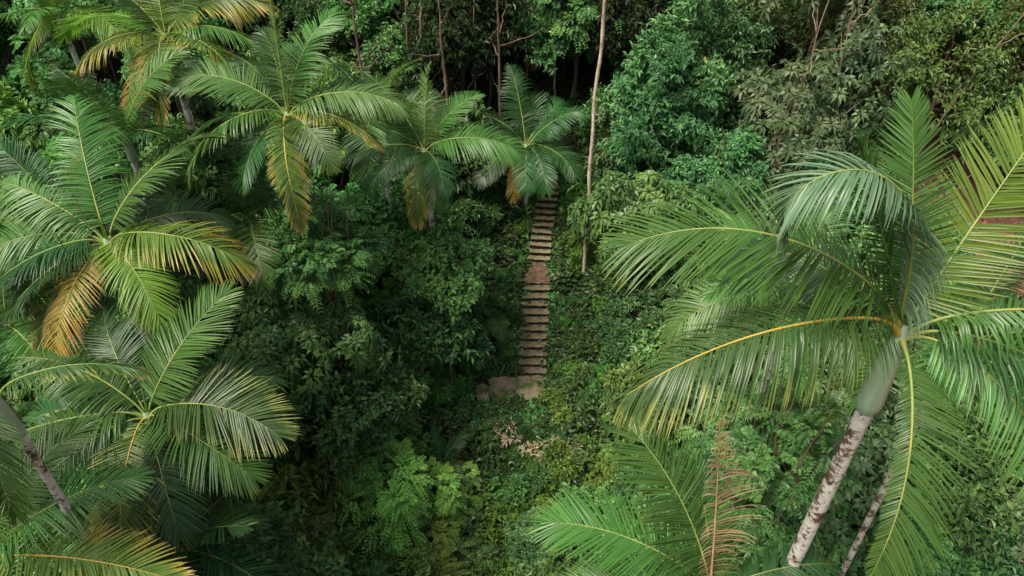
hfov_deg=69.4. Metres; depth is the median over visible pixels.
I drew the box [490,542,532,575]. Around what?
shrub
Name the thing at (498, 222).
shrub
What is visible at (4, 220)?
leaved tree
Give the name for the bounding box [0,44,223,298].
palm tree
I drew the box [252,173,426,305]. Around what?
broadleaf tree
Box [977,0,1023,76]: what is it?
leaved tree
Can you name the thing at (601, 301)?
shrub
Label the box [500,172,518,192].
shrub
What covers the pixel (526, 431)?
shrub
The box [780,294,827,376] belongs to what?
vine draped tree
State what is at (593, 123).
slender tree
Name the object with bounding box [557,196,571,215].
shrub
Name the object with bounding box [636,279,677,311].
shrub
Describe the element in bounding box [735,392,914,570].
umbrella tree
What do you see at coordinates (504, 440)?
dry shrub
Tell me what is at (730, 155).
vine draped tree
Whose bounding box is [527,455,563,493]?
shrub
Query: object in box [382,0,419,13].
feathery tree
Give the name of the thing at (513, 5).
shaded tree
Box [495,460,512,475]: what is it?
shrub
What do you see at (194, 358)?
leaved tree
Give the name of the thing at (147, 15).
palm tree
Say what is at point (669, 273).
vine draped tree
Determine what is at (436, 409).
shrub
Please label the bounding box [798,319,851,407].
leaved tree
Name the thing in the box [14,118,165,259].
broadleaf tree
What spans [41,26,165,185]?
broadleaf tree
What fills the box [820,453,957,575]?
feathery tree
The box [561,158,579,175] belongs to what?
shrub
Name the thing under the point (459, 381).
shrub
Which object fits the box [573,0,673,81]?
shaded tree
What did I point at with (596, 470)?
shrub
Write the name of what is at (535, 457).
shrub
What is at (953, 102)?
bare sapling
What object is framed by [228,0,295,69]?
broadleaf tree
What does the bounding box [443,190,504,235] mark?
broadleaf tree
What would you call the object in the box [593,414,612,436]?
shrub
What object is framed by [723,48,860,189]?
umbrella tree
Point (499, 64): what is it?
bare sapling
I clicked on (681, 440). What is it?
shrub
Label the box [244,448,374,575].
leaved tree
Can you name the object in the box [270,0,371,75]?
broadleaf tree
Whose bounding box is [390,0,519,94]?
shaded tree
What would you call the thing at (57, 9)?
palm tree
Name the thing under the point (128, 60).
broadleaf tree
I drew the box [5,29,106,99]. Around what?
feathery tree
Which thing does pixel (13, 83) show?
broadleaf tree
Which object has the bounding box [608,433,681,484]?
leaved tree
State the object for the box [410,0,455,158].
bare sapling
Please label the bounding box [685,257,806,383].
vine draped tree
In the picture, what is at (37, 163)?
palm tree
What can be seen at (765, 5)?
umbrella tree
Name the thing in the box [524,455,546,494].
shrub
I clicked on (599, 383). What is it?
shrub
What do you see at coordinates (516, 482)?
shrub
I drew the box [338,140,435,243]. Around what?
leaved tree
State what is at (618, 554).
palm tree
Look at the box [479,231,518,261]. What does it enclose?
shrub
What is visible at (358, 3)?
broadleaf tree
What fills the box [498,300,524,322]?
shrub
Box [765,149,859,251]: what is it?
vine draped tree
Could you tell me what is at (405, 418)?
bare sapling
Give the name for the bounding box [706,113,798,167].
broadleaf tree
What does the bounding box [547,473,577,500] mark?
shrub
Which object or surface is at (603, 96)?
broadleaf tree
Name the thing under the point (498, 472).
shrub
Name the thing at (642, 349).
broadleaf tree
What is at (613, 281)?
shrub
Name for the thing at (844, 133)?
vine draped tree
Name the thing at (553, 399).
shrub
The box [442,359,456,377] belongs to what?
shrub
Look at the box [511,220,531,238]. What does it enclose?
shrub
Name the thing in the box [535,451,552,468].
dry shrub
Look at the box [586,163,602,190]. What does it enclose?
shrub
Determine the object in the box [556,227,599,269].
shrub
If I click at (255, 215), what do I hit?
leaved tree
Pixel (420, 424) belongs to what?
shrub
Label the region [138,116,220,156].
leaved tree
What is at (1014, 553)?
umbrella tree
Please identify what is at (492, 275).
shrub
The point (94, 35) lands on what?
broadleaf tree
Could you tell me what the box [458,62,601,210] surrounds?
palm tree
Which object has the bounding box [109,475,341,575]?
broadleaf tree
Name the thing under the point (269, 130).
feathery tree
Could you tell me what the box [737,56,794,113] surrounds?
broadleaf tree
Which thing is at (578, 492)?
broadleaf tree
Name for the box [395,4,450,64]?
shaded tree
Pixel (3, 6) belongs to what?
feathery tree
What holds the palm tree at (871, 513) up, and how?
on the ground at (588, 72)
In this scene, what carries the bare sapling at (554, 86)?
on the ground at (588, 72)
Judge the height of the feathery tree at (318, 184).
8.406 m
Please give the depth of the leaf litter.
38.01 m
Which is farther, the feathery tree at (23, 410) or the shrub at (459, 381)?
the shrub at (459, 381)
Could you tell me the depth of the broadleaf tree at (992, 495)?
27.77 m
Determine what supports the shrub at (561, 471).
on the ground at (588, 72)
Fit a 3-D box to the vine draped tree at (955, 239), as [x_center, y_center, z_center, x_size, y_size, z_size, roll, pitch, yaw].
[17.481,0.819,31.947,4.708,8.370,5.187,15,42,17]
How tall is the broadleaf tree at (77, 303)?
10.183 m
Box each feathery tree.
[0,0,20,77]
[0,394,115,532]
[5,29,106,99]
[13,42,95,119]
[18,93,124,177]
[56,194,247,480]
[113,166,246,469]
[123,432,307,575]
[212,245,365,387]
[244,440,382,501]
[252,105,323,161]
[264,159,393,395]
[265,145,370,246]
[316,281,371,306]
[320,469,402,547]
[322,425,460,560]
[338,552,407,575]
[339,513,408,575]
[355,267,456,325]
[360,409,423,500]
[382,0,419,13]
[395,454,483,542]
[403,490,478,575]
[405,353,435,406]
[428,524,506,575]
[434,274,496,364]
[443,255,482,282]
[522,0,640,121]
[560,13,634,90]
[653,246,744,323]
[666,442,743,502]
[668,343,824,463]
[683,282,868,557]
[716,548,826,575]
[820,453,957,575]
[890,400,1010,472]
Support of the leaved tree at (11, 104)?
on the ground at (588, 72)
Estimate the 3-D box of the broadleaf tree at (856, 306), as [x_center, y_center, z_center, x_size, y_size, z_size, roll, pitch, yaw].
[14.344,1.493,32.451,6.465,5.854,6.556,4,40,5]
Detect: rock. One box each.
[982,219,991,228]
[1002,237,1019,251]
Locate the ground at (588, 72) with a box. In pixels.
[0,0,1023,575]
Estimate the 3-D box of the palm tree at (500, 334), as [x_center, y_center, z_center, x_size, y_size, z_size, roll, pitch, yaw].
[-1.727,1.600,34.798,3.264,3.101,2.818,0,40,0]
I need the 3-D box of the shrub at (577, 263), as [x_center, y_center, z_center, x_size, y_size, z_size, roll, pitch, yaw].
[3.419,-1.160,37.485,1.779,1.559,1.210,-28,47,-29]
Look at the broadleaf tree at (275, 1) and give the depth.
40.18 m
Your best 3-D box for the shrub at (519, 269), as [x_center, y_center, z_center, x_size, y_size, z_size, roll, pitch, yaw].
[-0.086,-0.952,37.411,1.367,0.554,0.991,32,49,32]
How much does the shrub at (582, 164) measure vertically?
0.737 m
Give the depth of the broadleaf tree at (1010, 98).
35.77 m
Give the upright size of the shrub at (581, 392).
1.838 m
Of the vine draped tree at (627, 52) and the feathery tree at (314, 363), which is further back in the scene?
the vine draped tree at (627, 52)
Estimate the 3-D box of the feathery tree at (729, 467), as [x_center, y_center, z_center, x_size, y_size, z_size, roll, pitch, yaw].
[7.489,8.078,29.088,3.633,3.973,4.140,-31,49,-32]
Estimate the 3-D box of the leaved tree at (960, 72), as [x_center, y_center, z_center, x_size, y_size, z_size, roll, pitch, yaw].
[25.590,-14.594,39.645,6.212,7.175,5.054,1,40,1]
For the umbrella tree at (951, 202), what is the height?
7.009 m
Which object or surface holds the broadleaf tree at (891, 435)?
on the ground at (588, 72)
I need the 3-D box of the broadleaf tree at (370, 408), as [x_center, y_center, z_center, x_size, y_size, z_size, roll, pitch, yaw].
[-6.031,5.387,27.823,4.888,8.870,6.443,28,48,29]
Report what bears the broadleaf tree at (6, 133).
on the ground at (588, 72)
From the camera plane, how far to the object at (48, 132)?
36.77 m
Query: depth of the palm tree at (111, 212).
16.69 m
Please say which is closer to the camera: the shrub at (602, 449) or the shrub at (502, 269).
the shrub at (602, 449)
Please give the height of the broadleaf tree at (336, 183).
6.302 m
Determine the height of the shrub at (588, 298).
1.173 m
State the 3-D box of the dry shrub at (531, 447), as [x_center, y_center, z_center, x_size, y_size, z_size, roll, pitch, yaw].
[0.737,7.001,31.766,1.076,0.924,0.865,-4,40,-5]
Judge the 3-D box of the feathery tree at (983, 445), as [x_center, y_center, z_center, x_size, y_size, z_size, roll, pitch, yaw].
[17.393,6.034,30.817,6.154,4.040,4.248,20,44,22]
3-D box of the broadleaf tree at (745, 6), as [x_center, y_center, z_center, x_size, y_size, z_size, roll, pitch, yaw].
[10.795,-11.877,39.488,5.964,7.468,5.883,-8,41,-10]
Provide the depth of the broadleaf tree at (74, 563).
21.38 m
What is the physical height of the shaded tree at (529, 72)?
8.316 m
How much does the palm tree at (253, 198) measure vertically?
16.105 m
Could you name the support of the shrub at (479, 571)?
on the ground at (588, 72)
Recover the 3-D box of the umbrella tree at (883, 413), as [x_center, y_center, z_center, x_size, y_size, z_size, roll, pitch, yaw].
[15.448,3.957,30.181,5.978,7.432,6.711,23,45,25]
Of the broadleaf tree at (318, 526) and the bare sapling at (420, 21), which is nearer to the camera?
the broadleaf tree at (318, 526)
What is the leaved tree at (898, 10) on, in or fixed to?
on the ground at (588, 72)
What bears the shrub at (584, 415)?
on the ground at (588, 72)
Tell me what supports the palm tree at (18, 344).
on the ground at (588, 72)
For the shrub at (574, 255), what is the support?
on the ground at (588, 72)
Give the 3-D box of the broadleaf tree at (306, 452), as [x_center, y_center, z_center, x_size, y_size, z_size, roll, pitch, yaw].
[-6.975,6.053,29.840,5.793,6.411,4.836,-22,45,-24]
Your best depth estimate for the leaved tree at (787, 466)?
29.51 m
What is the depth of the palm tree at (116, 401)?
15.54 m
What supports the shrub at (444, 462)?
on the ground at (588, 72)
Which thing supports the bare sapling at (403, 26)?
on the ground at (588, 72)
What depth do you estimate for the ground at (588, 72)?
42.12 m
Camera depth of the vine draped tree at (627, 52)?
39.61 m
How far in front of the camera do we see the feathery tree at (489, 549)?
27.96 m
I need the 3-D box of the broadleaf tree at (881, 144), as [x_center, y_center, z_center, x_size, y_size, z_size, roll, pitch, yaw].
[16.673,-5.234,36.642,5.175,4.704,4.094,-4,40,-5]
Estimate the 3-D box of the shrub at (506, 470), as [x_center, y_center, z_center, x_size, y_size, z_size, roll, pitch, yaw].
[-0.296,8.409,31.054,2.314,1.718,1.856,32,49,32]
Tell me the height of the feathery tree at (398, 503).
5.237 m
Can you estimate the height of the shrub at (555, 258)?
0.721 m
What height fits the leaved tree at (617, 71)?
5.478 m
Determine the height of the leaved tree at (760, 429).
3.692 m
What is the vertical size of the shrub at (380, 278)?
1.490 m
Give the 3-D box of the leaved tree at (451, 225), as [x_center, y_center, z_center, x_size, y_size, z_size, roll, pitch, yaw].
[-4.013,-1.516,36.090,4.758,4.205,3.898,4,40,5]
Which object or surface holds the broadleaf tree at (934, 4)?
on the ground at (588, 72)
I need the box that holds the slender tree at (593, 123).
[581,0,606,280]
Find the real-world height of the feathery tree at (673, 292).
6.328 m
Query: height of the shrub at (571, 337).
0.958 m
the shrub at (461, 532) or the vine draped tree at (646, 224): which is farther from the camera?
the vine draped tree at (646, 224)
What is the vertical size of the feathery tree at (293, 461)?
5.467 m
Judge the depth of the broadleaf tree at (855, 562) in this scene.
26.84 m
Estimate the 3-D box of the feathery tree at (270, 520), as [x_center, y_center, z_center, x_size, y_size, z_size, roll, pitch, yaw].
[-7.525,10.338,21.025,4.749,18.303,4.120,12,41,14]
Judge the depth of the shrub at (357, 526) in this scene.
29.11 m
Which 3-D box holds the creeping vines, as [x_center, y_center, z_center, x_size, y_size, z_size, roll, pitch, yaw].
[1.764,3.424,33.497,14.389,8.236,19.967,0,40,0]
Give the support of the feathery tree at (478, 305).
on the ground at (588, 72)
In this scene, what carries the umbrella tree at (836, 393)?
on the ground at (588, 72)
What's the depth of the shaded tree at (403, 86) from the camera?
36.00 m
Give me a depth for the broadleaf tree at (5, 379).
30.67 m
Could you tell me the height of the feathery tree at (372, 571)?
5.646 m
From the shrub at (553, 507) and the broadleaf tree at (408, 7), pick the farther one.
the broadleaf tree at (408, 7)
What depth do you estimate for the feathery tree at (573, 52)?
39.92 m
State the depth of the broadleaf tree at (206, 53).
36.94 m
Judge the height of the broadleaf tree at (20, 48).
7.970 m
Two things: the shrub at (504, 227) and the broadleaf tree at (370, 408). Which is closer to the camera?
the broadleaf tree at (370, 408)
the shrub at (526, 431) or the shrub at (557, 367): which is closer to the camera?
the shrub at (526, 431)
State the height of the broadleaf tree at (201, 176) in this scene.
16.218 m
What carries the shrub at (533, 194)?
on the ground at (588, 72)
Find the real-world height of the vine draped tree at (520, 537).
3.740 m
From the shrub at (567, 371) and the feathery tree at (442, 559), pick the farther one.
the shrub at (567, 371)
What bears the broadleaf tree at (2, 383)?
on the ground at (588, 72)
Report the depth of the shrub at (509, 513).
28.93 m
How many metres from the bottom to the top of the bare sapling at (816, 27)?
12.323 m
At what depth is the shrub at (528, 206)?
39.43 m
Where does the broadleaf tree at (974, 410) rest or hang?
on the ground at (588, 72)
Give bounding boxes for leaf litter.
[460,167,1021,528]
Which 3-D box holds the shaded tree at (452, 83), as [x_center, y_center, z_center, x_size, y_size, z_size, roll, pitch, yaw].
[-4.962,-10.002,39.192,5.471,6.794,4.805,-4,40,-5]
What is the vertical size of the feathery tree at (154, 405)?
21.247 m
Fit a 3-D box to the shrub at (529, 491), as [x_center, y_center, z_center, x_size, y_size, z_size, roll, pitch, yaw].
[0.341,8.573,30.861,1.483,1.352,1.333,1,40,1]
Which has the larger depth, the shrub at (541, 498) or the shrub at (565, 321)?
the shrub at (565, 321)
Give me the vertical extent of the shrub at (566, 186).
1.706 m
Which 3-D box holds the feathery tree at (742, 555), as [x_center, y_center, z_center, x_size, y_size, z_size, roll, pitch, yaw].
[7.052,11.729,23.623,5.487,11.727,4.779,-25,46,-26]
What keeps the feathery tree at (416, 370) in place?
on the ground at (588, 72)
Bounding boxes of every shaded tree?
[356,44,443,146]
[377,40,466,125]
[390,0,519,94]
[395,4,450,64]
[439,0,539,126]
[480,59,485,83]
[520,0,566,73]
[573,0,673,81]
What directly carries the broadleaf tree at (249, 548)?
on the ground at (588, 72)
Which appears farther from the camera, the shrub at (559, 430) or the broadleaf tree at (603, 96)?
the broadleaf tree at (603, 96)
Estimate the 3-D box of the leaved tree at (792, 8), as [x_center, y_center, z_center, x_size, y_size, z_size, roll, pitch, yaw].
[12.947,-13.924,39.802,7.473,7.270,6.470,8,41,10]
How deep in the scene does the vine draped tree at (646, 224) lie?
35.12 m
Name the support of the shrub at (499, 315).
on the ground at (588, 72)
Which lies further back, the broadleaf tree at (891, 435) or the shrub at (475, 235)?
the shrub at (475, 235)
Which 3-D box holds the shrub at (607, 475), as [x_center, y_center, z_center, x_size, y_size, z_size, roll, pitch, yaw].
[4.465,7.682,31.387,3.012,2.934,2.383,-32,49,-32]
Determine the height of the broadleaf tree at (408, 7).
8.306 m
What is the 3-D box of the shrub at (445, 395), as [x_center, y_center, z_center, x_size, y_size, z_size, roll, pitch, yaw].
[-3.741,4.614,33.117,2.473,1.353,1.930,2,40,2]
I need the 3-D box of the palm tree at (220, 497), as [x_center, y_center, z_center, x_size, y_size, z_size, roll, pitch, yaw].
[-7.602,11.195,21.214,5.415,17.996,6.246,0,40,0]
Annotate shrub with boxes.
[329,502,375,552]
[362,267,391,283]
[368,271,392,291]
[404,405,439,414]
[405,405,424,440]
[418,418,448,442]
[423,378,454,406]
[425,358,445,378]
[425,450,458,489]
[433,407,451,421]
[439,365,466,394]
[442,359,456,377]
[447,241,510,289]
[447,331,498,379]
[460,480,483,516]
[460,531,468,541]
[462,176,515,216]
[464,208,510,233]
[468,170,504,191]
[468,232,498,241]
[471,297,502,346]
[471,486,507,538]
[472,452,514,486]
[475,499,531,550]
[476,470,537,509]
[478,552,498,574]
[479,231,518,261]
[480,421,498,441]
[485,461,530,492]
[489,267,517,296]
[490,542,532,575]
[491,263,513,284]
[492,329,517,358]
[493,420,521,445]
[495,293,513,325]
[495,307,510,327]
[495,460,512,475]
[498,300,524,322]
[499,223,513,236]
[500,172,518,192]
[500,269,520,288]
[502,206,528,225]
[503,325,512,338]
[507,441,524,459]
[508,244,524,265]
[509,262,524,274]
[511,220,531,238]
[515,417,533,439]
[517,197,533,213]
[518,441,540,456]
[518,479,536,505]
[519,435,541,456]
[520,184,537,198]
[520,433,603,492]
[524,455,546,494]
[525,482,558,523]
[527,451,548,465]
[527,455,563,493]
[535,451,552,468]
[537,380,578,428]
[537,436,555,454]
[538,426,566,449]
[542,423,560,436]
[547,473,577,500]
[551,354,578,375]
[552,255,564,268]
[552,490,588,514]
[553,426,577,439]
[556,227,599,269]
[556,309,575,333]
[557,180,587,210]
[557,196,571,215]
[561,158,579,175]
[561,358,597,390]
[562,252,586,271]
[563,439,583,456]
[565,331,583,347]
[567,292,582,309]
[567,379,593,411]
[568,242,613,285]
[571,160,584,170]
[571,315,590,332]
[573,295,592,312]
[574,411,597,428]
[577,353,603,369]
[578,464,608,497]
[582,163,592,182]
[582,358,638,403]
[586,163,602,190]
[586,447,622,494]
[587,366,632,427]
[589,431,640,465]
[591,293,606,315]
[591,313,615,352]
[593,264,628,294]
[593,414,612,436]
[602,276,648,317]
[624,263,655,292]
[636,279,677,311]
[667,429,701,460]
[843,527,875,575]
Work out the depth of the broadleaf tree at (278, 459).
26.44 m
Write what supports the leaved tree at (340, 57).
on the ground at (588, 72)
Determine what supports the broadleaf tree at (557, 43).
on the ground at (588, 72)
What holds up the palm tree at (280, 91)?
on the ground at (588, 72)
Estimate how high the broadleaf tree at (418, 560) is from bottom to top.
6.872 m
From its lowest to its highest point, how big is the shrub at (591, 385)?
2.443 m
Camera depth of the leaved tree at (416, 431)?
30.12 m
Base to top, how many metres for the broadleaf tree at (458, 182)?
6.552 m
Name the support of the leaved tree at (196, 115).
on the ground at (588, 72)
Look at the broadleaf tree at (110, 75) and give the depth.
43.01 m
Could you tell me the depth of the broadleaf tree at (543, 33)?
37.08 m
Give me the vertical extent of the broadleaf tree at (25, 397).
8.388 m
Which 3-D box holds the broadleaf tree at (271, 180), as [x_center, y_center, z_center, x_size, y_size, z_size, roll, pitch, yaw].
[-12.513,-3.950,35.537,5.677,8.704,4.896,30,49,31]
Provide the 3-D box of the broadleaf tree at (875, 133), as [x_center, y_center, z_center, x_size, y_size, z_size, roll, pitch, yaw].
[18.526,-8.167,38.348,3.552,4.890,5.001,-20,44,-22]
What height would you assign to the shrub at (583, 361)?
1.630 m
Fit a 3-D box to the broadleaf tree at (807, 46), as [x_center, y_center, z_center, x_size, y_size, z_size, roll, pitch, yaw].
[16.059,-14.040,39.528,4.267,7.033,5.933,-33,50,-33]
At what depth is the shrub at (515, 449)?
31.78 m
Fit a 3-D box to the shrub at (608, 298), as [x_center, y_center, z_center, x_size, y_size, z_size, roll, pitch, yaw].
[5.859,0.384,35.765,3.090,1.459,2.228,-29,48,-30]
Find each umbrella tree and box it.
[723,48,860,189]
[735,180,807,245]
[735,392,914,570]
[753,0,896,113]
[764,23,912,143]
[811,309,976,434]
[816,351,948,510]
[853,188,989,289]
[963,470,1023,574]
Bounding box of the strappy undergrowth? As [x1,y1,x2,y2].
[452,153,616,482]
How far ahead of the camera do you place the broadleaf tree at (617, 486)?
27.43 m
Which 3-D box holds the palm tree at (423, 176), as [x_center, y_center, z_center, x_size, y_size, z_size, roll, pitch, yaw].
[-2.901,-1.407,30.088,6.920,15.203,4.558,10,41,12]
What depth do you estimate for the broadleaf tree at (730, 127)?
35.87 m
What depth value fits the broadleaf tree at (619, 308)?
33.23 m
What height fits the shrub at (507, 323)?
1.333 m
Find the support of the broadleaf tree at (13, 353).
on the ground at (588, 72)
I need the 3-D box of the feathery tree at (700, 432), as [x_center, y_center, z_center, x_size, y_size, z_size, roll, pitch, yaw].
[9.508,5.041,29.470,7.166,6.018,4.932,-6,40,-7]
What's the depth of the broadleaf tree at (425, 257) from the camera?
28.42 m
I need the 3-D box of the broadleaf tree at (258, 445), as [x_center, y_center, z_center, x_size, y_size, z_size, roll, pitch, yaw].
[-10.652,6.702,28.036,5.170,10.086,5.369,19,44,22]
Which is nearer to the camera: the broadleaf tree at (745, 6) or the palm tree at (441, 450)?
the palm tree at (441, 450)
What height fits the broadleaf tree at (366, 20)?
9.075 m
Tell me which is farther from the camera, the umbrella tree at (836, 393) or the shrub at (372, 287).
the shrub at (372, 287)
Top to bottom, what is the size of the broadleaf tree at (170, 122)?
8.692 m
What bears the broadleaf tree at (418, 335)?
on the ground at (588, 72)
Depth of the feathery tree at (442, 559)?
27.61 m
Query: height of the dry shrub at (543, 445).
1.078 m
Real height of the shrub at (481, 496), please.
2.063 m
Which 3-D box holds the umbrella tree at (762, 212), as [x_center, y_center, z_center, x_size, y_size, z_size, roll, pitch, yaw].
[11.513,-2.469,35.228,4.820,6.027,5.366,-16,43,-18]
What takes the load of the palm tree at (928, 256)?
on the ground at (588, 72)
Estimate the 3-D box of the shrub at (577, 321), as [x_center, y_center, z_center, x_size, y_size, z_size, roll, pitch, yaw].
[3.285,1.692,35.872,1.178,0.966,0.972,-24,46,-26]
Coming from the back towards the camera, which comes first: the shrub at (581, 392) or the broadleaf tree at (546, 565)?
the shrub at (581, 392)
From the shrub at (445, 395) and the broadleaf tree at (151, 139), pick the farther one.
the broadleaf tree at (151, 139)
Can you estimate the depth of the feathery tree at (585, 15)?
36.76 m
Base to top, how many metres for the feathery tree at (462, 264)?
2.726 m
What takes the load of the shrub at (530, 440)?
on the ground at (588, 72)
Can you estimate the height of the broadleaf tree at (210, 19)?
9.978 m
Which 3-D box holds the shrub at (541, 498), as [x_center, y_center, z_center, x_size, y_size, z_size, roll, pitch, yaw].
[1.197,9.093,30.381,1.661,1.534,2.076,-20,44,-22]
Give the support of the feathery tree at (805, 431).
on the ground at (588, 72)
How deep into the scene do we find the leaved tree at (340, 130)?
33.50 m
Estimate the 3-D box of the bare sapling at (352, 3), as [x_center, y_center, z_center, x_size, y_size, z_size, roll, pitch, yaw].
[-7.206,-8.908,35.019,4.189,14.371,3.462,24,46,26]
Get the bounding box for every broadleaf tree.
[0,0,52,53]
[0,64,37,99]
[0,91,60,139]
[0,234,90,341]
[0,307,120,375]
[0,332,39,387]
[0,370,18,398]
[2,330,164,412]
[5,318,40,401]
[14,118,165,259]
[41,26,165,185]
[52,542,109,575]
[66,79,133,125]
[71,268,239,368]
[74,1,115,85]
[86,0,156,109]
[97,41,108,73]
[99,452,311,575]
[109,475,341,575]
[117,27,205,128]
[118,114,186,155]
[121,145,261,335]
[131,111,200,189]
[137,92,273,284]
[148,22,246,129]
[155,358,269,467]
[167,0,264,48]
[172,273,303,369]
[185,128,277,218]
[207,349,349,472]
[214,42,307,132]
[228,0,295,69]
[233,496,351,575]
[237,0,284,59]
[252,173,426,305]
[258,55,348,121]
[262,333,428,478]
[269,394,403,473]
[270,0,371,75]
[304,142,359,192]
[316,0,404,66]
[340,0,417,150]
[341,523,434,575]
[362,275,494,383]
[390,89,525,209]
[390,196,496,387]
[395,0,449,94]
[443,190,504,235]
[466,558,493,575]
[492,0,585,95]
[507,527,637,575]
[555,473,675,575]
[561,36,587,78]
[564,75,653,163]
[593,281,667,362]
[596,172,655,260]
[598,332,744,455]
[599,296,731,396]
[609,448,722,573]
[640,111,775,193]
[672,0,769,60]
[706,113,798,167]
[730,464,866,575]
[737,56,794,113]
[760,0,873,73]
[797,248,892,373]
[836,90,915,160]
[840,138,893,197]
[848,409,981,537]
[862,513,1023,575]
[894,401,1023,575]
[906,0,1023,115]
[933,43,1023,190]
[956,351,1023,447]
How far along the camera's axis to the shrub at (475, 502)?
29.71 m
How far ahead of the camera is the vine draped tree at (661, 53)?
34.21 m
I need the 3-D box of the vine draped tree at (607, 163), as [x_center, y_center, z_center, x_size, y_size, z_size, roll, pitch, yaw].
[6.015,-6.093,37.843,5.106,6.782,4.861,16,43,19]
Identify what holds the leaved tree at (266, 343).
on the ground at (588, 72)
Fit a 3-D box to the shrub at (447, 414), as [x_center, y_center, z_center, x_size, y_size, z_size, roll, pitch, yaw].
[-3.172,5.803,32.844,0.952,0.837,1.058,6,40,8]
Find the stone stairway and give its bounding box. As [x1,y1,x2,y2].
[476,182,560,403]
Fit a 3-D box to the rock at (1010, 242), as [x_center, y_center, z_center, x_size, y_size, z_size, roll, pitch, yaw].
[25.542,-2.081,37.551,1.300,1.174,1.589,-11,39,2]
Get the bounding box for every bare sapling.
[342,0,391,119]
[365,0,410,74]
[386,388,426,438]
[397,0,453,85]
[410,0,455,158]
[442,0,497,104]
[484,0,541,134]
[553,0,577,133]
[777,0,846,168]
[834,0,876,77]
[914,14,1023,156]
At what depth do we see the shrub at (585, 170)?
40.09 m
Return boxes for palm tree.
[0,0,145,175]
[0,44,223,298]
[0,93,260,402]
[0,135,192,409]
[0,225,115,452]
[0,278,301,563]
[0,313,153,575]
[0,412,194,575]
[52,0,278,285]
[52,430,284,575]
[155,135,342,386]
[161,0,410,395]
[301,55,455,291]
[340,62,528,367]
[414,424,478,488]
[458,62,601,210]
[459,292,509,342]
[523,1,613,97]
[526,407,845,575]
[593,86,1023,575]
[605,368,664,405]
[658,205,928,471]
[837,219,1023,575]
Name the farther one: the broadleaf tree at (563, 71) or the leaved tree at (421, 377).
the broadleaf tree at (563, 71)
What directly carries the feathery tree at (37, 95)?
on the ground at (588, 72)
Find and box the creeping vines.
[400,190,716,569]
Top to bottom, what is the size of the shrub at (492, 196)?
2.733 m
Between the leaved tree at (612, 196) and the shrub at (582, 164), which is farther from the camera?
the shrub at (582, 164)
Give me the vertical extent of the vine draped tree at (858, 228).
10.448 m
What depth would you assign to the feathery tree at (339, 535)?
27.40 m
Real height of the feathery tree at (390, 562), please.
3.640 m
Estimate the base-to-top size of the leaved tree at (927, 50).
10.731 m
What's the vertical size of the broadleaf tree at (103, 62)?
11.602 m
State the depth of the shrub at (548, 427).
32.38 m
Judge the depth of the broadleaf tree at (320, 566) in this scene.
19.72 m
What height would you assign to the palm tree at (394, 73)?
13.514 m
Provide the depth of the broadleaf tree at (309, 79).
37.12 m
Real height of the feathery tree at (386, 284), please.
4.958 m
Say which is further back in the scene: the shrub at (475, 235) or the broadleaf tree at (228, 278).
the shrub at (475, 235)
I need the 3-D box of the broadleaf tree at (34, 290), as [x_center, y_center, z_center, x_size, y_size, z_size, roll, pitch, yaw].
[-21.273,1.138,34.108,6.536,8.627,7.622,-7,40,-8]
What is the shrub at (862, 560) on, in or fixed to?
on the ground at (588, 72)
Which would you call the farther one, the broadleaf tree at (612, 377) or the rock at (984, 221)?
the rock at (984, 221)
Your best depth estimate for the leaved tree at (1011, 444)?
29.14 m
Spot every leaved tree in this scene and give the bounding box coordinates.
[0,21,27,73]
[0,68,67,177]
[0,169,37,235]
[0,500,146,575]
[8,0,157,84]
[47,382,243,575]
[57,255,238,408]
[75,36,82,51]
[103,0,178,102]
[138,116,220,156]
[146,1,217,126]
[218,272,400,416]
[229,212,291,288]
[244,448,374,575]
[260,64,378,191]
[305,39,373,90]
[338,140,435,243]
[348,345,434,425]
[372,390,434,457]
[401,219,480,271]
[559,170,724,288]
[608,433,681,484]
[610,63,686,110]
[611,442,847,575]
[706,0,831,56]
[726,364,819,432]
[760,425,855,485]
[786,0,935,107]
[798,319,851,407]
[850,0,1023,184]
[957,42,977,77]
[959,347,1023,457]
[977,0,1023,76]
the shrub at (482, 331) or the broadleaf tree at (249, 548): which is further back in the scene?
the shrub at (482, 331)
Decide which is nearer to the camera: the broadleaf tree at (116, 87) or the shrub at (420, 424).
the shrub at (420, 424)
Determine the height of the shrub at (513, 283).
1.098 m
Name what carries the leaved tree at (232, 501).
on the ground at (588, 72)
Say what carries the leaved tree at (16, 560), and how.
on the ground at (588, 72)
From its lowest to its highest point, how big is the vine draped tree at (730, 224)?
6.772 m
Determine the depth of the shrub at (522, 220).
38.87 m
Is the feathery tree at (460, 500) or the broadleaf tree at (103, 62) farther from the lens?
the broadleaf tree at (103, 62)
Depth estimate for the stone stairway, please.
36.09 m
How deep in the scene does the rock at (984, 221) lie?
37.89 m
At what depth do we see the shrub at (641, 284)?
35.85 m
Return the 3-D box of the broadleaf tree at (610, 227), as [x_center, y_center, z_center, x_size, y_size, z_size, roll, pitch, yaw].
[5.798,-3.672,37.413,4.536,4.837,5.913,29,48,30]
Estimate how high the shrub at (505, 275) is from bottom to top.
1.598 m
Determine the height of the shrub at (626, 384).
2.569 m
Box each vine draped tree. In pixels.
[499,505,591,573]
[581,102,665,195]
[597,0,739,183]
[618,4,672,71]
[629,185,671,272]
[635,175,739,295]
[652,117,780,248]
[665,0,792,138]
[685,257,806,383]
[708,204,782,268]
[765,87,869,189]
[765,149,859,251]
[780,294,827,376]
[781,154,930,278]
[879,342,970,415]
[885,209,987,344]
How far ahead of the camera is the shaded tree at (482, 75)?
42.40 m
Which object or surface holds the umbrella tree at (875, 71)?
on the ground at (588, 72)
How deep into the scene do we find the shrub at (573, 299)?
36.19 m

